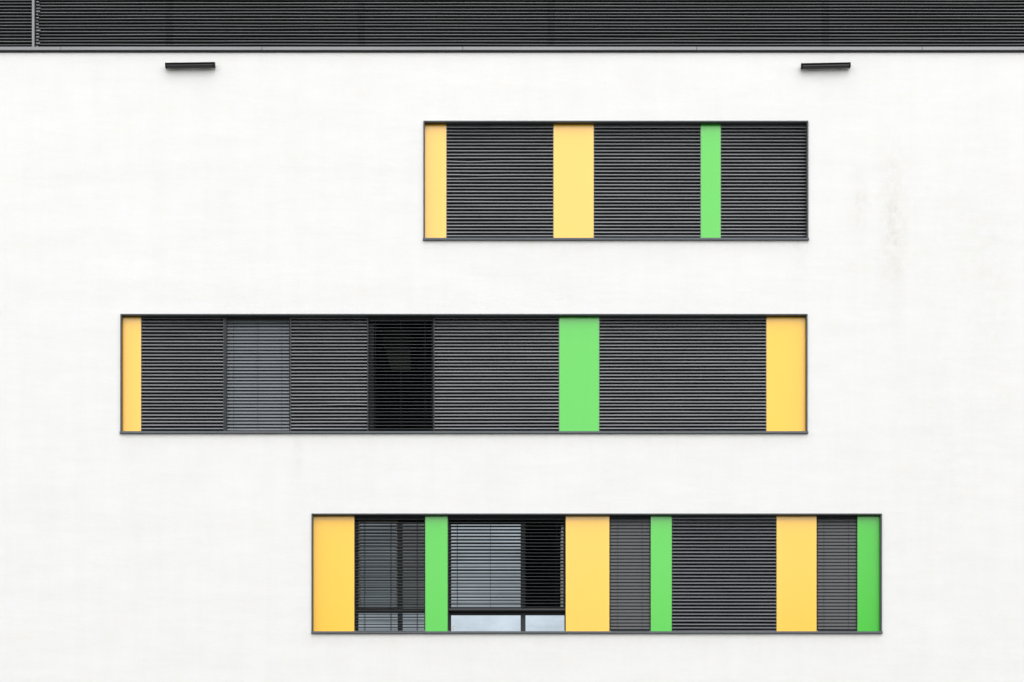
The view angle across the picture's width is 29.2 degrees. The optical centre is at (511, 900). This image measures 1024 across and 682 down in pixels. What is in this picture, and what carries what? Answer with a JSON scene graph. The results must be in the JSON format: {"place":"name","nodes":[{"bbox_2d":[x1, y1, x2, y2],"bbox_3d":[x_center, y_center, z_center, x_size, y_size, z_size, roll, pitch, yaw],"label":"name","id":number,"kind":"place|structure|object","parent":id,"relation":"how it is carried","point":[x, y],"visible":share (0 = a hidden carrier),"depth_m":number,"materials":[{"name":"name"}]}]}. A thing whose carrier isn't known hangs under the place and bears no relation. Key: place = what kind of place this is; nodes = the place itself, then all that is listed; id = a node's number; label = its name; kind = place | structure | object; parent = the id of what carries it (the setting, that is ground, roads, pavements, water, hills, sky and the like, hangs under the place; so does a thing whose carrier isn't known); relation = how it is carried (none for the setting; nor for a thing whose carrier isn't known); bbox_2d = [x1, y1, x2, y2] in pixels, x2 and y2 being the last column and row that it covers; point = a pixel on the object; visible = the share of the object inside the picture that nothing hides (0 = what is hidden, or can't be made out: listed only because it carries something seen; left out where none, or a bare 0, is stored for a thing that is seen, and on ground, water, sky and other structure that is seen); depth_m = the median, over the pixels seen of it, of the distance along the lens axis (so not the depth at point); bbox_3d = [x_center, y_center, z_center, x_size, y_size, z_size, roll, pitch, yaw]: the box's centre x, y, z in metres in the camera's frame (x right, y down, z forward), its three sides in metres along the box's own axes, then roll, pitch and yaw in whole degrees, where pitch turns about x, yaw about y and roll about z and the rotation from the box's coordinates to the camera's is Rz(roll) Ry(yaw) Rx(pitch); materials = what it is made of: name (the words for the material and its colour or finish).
{"place":"outdoors","nodes":[
{"label":"outdoors","id":0,"kind":"place"},
{"bbox_2d":[0,0,1023,681],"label":"office building","id":1,"kind":"structure","parent":0,"point":[726,296],"depth_m":36.00,"materials":[{"name":"white paint"}]},
{"bbox_2d":[165,62,214,68],"bbox_3d":[-5.878,-15.264,35.935,0.905,0.091,0.130,-1,0,0],"label":"wall light","id":2,"kind":"object","parent":1,"relation":"attached to","point":[176,65],"visible":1,"depth_m":35.88,"materials":[{"name":"black metal"}]},
{"bbox_2d":[227,317,289,430],"bbox_3d":[-4.664,-9.645,36.142,1.158,2.134,0.065,0,0,0],"label":"venetian blind","id":3,"kind":"object","parent":1,"relation":"attached to","point":[240,415],"visible":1,"depth_m":36.13,"materials":[{"name":"grey metal"}]},
{"bbox_2d":[355,516,424,630],"bbox_3d":[-2.245,-5.995,36.133,1.287,2.128,0.087,0,0,0],"label":"venetian blind","id":4,"kind":"object","parent":1,"relation":"attached to","point":[390,573],"visible":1,"depth_m":36.14,"materials":[{"name":"grey plastic"}]},
{"bbox_2d":[368,317,433,430],"bbox_3d":[-2.042,-9.652,36.139,1.199,2.120,0.081,0,0,0],"label":"venetian blind","id":5,"kind":"object","parent":1,"relation":"attached to","point":[375,368],"visible":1,"depth_m":36.14,"materials":[{"name":"black metal"}]},
{"bbox_2d":[120,314,807,433],"bbox_3d":[-0.879,-9.645,36.120,12.596,2.188,0.339,0,0,0],"label":"ribbon window","id":6,"kind":"structure","parent":1,"relation":"in","point":[572,373],"depth_m":36.09,"materials":[{"name":"black paint"}]},
{"bbox_2d":[449,516,564,611],"bbox_3d":[-0.095,-5.996,36.133,2.148,2.126,0.087,0,0,0],"label":"venetian blind","id":7,"kind":"object","parent":1,"relation":"attached to","point":[506,609],"visible":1,"depth_m":36.14,"materials":[{"name":"grey plastic"}]},
{"bbox_2d":[311,513,882,633],"bbox_3d":[1.553,-5.989,36.441,10.454,2.195,0.979,0,0,0],"label":"ribbon window","id":8,"kind":"structure","parent":1,"relation":"in","point":[769,586],"depth_m":36.08,"materials":[{"name":"yellow paint"}]},
{"bbox_2d":[423,121,808,240],"bbox_3d":[1.901,-13.180,36.085,7.065,2.186,0.269,0,0,0],"label":"ribbon window","id":9,"kind":"structure","parent":1,"relation":"in","point":[709,183],"depth_m":36.09,"materials":[{"name":"black paint"}]},
{"bbox_2d":[610,516,649,630],"bbox_3d":[2.169,-5.996,36.125,0.746,2.126,0.080,0,0,0],"label":"venetian blind","id":10,"kind":"object","parent":1,"relation":"attached to","point":[629,573],"visible":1,"depth_m":36.12,"materials":[{"name":"grey plastic"}]},
{"bbox_2d":[801,62,850,69],"bbox_3d":[5.732,-15.257,35.935,0.898,0.091,0.130,-1,0,0],"label":"wall light","id":11,"kind":"object","parent":1,"relation":"attached to","point":[825,65],"visible":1,"depth_m":35.88,"materials":[{"name":"black metal"}]},
{"bbox_2d":[817,516,856,630],"bbox_3d":[5.972,-5.996,36.125,0.737,2.126,0.080,0,0,0],"label":"venetian blind","id":12,"kind":"object","parent":1,"relation":"attached to","point":[837,573],"visible":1,"depth_m":36.12,"materials":[{"name":"grey plastic"}]}
]}

